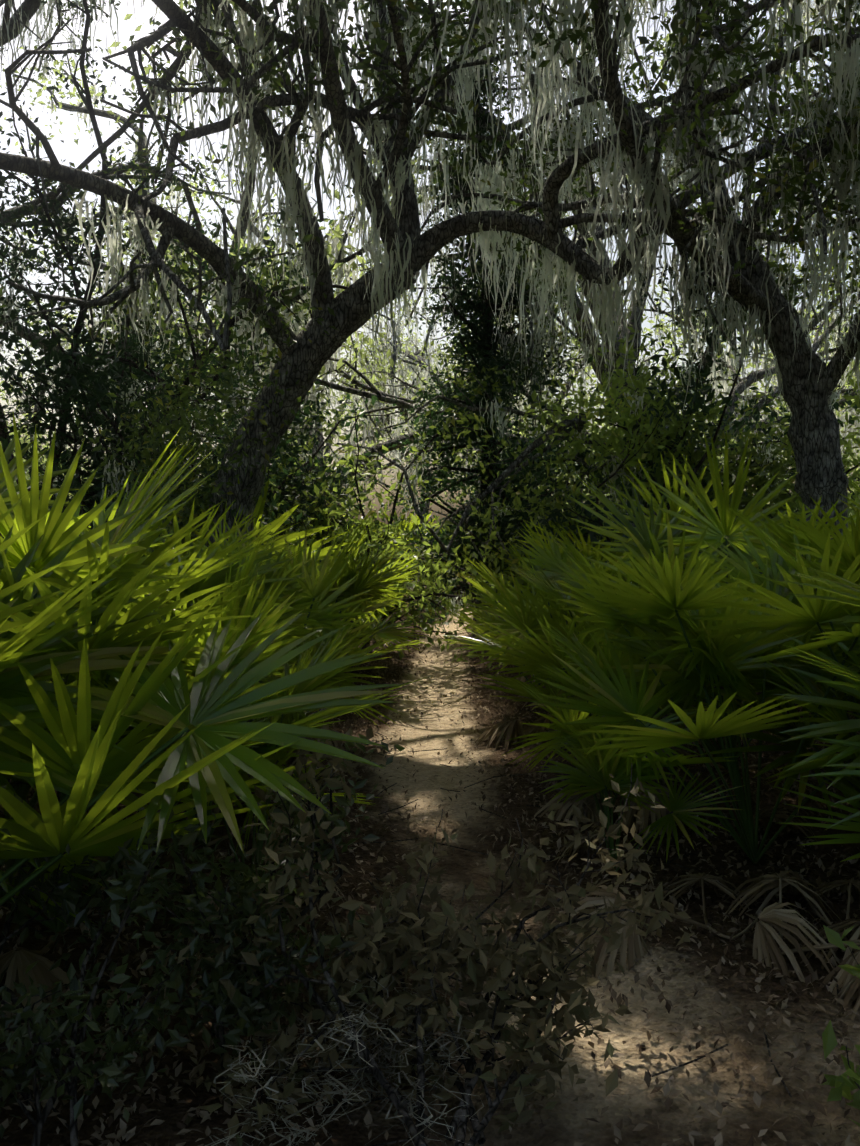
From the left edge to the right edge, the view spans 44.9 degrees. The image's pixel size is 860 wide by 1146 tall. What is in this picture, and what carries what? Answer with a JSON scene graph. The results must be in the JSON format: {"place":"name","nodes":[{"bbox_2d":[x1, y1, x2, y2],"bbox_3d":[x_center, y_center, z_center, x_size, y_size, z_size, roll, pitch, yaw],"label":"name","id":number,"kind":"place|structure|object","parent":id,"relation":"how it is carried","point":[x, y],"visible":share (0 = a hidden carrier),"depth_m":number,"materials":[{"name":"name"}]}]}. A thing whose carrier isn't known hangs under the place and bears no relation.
{"place":"outdoors","nodes":[
{"label":"outdoors","id":0,"kind":"place"},
{"bbox_2d":[0,529,859,1145],"bbox_3d":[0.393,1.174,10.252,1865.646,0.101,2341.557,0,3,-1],"label":"ground","id":1,"kind":"structure","parent":0,"point":[566,1121],"depth_m":3.81,"materials":[{"name":"brown soil"}]},
{"bbox_2d":[0,378,72,494],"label":"shrub","id":2,"kind":"object","parent":1,"relation":"on","point":[24,415],"visible":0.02,"depth_m":38.45,"materials":[{"name":"green plant"}]},
{"bbox_2d":[0,424,84,498],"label":"shrub","id":3,"kind":"object","parent":1,"relation":"on","point":[28,450],"depth_m":31.46,"materials":[{"name":"green plant"}]},
{"bbox_2d":[0,424,104,509],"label":"shrub","id":4,"kind":"object","parent":1,"relation":"on","point":[27,441],"visible":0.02,"depth_m":28.01,"materials":[{"name":"green plant"}]},
{"bbox_2d":[0,211,162,467],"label":"tree","id":5,"kind":"object","parent":1,"relation":"on","point":[34,408],"visible":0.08,"depth_m":44.96,"materials":[{"name":"green plant"}]},
{"bbox_2d":[0,0,241,354],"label":"oak tree","id":6,"kind":"object","parent":1,"relation":"on","point":[12,27],"visible":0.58,"depth_m":17.85,"materials":[{"name":"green plant"}]},
{"bbox_2d":[0,116,391,544],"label":"tree","id":7,"kind":"object","parent":1,"relation":"on","point":[26,456],"visible":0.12,"depth_m":13.48,"materials":[{"name":"green plant"}]},
{"bbox_2d":[0,674,404,1145],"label":"shrub","id":8,"kind":"object","parent":1,"relation":"on","point":[244,1013],"visible":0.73,"depth_m":2.85,"materials":[{"name":"green plant"}]},
{"bbox_2d":[20,238,388,484],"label":"tree","id":9,"kind":"object","parent":1,"relation":"on","point":[339,392],"visible":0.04,"depth_m":50.30,"materials":[{"name":"green plant"}]},
{"bbox_2d":[0,142,423,561],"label":"shrub","id":10,"kind":"object","parent":1,"relation":"on","point":[90,401],"visible":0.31,"depth_m":10.73,"materials":[{"name":"green plant"}]},
{"bbox_2d":[0,408,432,1031],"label":"palmetto plants","id":11,"kind":"object","parent":1,"relation":"on","point":[120,624],"visible":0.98,"depth_m":3.52,"materials":[{"name":"green plant"}]},
{"bbox_2d":[0,0,454,538],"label":"holly tree","id":12,"kind":"object","parent":1,"relation":"on","point":[10,299],"visible":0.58,"depth_m":11.34,"materials":[{"name":"green plant"}]},
{"bbox_2d":[0,0,471,485],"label":"tree","id":13,"kind":"object","parent":1,"relation":"on","point":[117,118],"visible":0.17,"depth_m":23.32,"materials":[{"name":"green plant"}]},
{"bbox_2d":[109,195,468,519],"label":"tree","id":14,"kind":"object","parent":1,"relation":"on","point":[384,467],"visible":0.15,"depth_m":45.86,"materials":[{"name":"green plant"}]},
{"bbox_2d":[273,431,345,514],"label":"shrub","id":15,"kind":"object","parent":1,"relation":"on","point":[326,454],"depth_m":40.29,"materials":[{"name":"green plant"}]},
{"bbox_2d":[87,369,544,631],"bbox_3d":[-1.047,-0.515,12.726,5.330,3.368,4.843,0,3,-1],"label":"shrub","id":16,"kind":"object","parent":1,"relation":"on","point":[495,560],"visible":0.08,"depth_m":12.01,"materials":[{"name":"green plant"}]},
{"bbox_2d":[220,0,452,35],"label":"oak tree","id":17,"kind":"object","parent":1,"relation":"on","point":[418,5],"visible":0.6,"depth_m":7.23,"materials":[{"name":"green plant"}]},
{"bbox_2d":[39,93,672,526],"bbox_3d":[-2.175,-4.725,21.518,10.317,11.150,14.061,-2,3,-42],"label":"tree","id":18,"kind":"object","parent":1,"relation":"on","point":[337,253],"visible":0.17,"depth_m":19.13,"materials":[{"name":"green plant"}]},
{"bbox_2d":[263,390,522,668],"bbox_3d":[-0.542,-0.386,11.651,3.586,3.274,3.114,2,3,38],"label":"shrub","id":19,"kind":"object","parent":1,"relation":"on","point":[335,510],"visible":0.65,"depth_m":11.49,"materials":[{"name":"green plant"}]},
{"bbox_2d":[165,724,693,1145],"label":"shrub","id":20,"kind":"object","parent":1,"relation":"on","point":[421,930],"visible":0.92,"depth_m":2.88,"materials":[{"name":"green plant"}]},
{"bbox_2d":[0,0,859,556],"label":"oak tree","id":21,"kind":"object","parent":1,"relation":"on","point":[338,320],"visible":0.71,"depth_m":8.25,"materials":[{"name":"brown plant"}]},
{"bbox_2d":[0,632,859,1145],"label":"leaf litter","id":22,"kind":"object","parent":1,"relation":"on","point":[618,1126],"visible":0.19,"depth_m":3.80,"materials":[{"name":"brown plant"}]},
{"bbox_2d":[10,0,859,341],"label":"oak tree","id":23,"kind":"object","parent":1,"relation":"on","point":[180,60],"visible":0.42,"depth_m":8.74,"materials":[{"name":"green plant"}]},
{"bbox_2d":[299,284,589,523],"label":"tree","id":24,"kind":"object","parent":1,"relation":"on","point":[366,360],"visible":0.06,"depth_m":43.05,"materials":[{"name":"green plant"}]},
{"bbox_2d":[68,478,851,686],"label":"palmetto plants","id":25,"kind":"object","parent":1,"relation":"on","point":[258,512],"visible":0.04,"depth_m":11.09,"materials":[{"name":"green plant"}]},
{"bbox_2d":[375,284,562,490],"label":"tree","id":26,"kind":"object","parent":1,"relation":"on","point":[451,387],"depth_m":45.76,"materials":[{"name":"green plant"}]},
{"bbox_2d":[331,215,615,512],"bbox_3d":[2.374,-6.082,40.815,14.864,12.149,11.843,2,3,37],"label":"tree","id":27,"kind":"object","parent":1,"relation":"on","point":[413,357],"visible":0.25,"depth_m":38.95,"materials":[{"name":"green plant"}]},
{"bbox_2d":[367,48,603,638],"bbox_3d":[0.804,-3.148,14.644,3.490,8.425,3.359,0,3,-1],"label":"cedar tree","id":28,"kind":"object","parent":1,"relation":"on","point":[483,351],"visible":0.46,"depth_m":14.55,"materials":[{"name":"green plant"}]},
{"bbox_2d":[170,0,859,578],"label":"laurel tree","id":29,"kind":"object","parent":1,"relation":"on","point":[580,432],"visible":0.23,"depth_m":13.49,"materials":[{"name":"green plant"}]},
{"bbox_2d":[458,394,625,619],"bbox_3d":[2.336,-0.874,15.932,4.368,3.750,2.986,1,3,16],"label":"shrub","id":30,"kind":"object","parent":1,"relation":"on","point":[566,474],"depth_m":16.09,"materials":[{"name":"green plant"}]},
{"bbox_2d":[254,0,859,452],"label":"oak tree","id":31,"kind":"object","parent":1,"relation":"on","point":[552,326],"visible":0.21,"depth_m":14.62,"materials":[{"name":"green plant"}]},
{"bbox_2d":[354,0,859,696],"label":"oak tree","id":32,"kind":"object","parent":1,"relation":"on","point":[808,378],"visible":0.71,"depth_m":8.77,"materials":[{"name":"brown plant"}]},
{"bbox_2d":[366,8,859,519],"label":"tree","id":33,"kind":"object","parent":1,"relation":"on","point":[736,360],"visible":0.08,"depth_m":26.21,"materials":[{"name":"green plant"}]},
{"bbox_2d":[436,429,859,1020],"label":"palmetto plants","id":34,"kind":"object","parent":1,"relation":"on","point":[626,643],"visible":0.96,"depth_m":4.86,"materials":[{"name":"green plant"}]},
{"bbox_2d":[475,221,859,592],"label":"shrub","id":35,"kind":"object","parent":1,"relation":"on","point":[697,402],"visible":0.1,"depth_m":11.72,"materials":[{"name":"green plant"}]},
{"bbox_2d":[484,299,859,582],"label":"shrub","id":36,"kind":"object","parent":1,"relation":"on","point":[638,446],"visible":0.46,"depth_m":11.48,"materials":[{"name":"green plant"}]},
{"bbox_2d":[586,391,786,509],"bbox_3d":[6.282,-2.061,25.473,6.539,5.864,7.673,0,3,-1],"label":"shrub","id":37,"kind":"object","parent":1,"relation":"on","point":[721,457],"visible":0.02,"depth_m":24.44,"materials":[{"name":"green plant"}]},
{"bbox_2d":[537,212,859,463],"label":"tree","id":38,"kind":"object","parent":1,"relation":"on","point":[683,348],"visible":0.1,"depth_m":42.11,"materials":[{"name":"green plant"}]},
{"bbox_2d":[639,313,859,492],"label":"tree","id":39,"kind":"object","parent":1,"relation":"on","point":[841,394],"depth_m":51.67,"materials":[{"name":"green plant"}]},
{"bbox_2d":[740,255,859,474],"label":"tree","id":40,"kind":"object","parent":1,"relation":"on","point":[842,390],"visible":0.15,"depth_m":30.10,"materials":[{"name":"green plant"}]},
{"bbox_2d":[755,391,859,470],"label":"tree","id":41,"kind":"object","parent":1,"relation":"on","point":[842,429],"visible":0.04,"depth_m":52.79,"materials":[{"name":"green plant"}]},
{"bbox_2d":[818,925,859,1126],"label":"corner plant","id":42,"kind":"object","parent":1,"relation":"on","point":[843,1084],"visible":1,"depth_m":2.65,"materials":[{"name":"green plant"}]},
{"bbox_2d":[841,407,858,507],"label":"shrub","id":43,"kind":"object","parent":1,"relation":"on","point":[850,457],"visible":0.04,"depth_m":23.29,"materials":[{"name":"green plant"}]},
{"bbox_2d":[844,444,859,513],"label":"shrub","id":44,"kind":"object","parent":1,"relation":"on","point":[854,470],"depth_m":31.76,"materials":[{"name":"green plant"}]},
{"bbox_2d":[0,0,859,525],"label":"sky","id":45,"kind":"structure","parent":0,"point":[74,153],"materials":[{"name":"white"}]}
]}

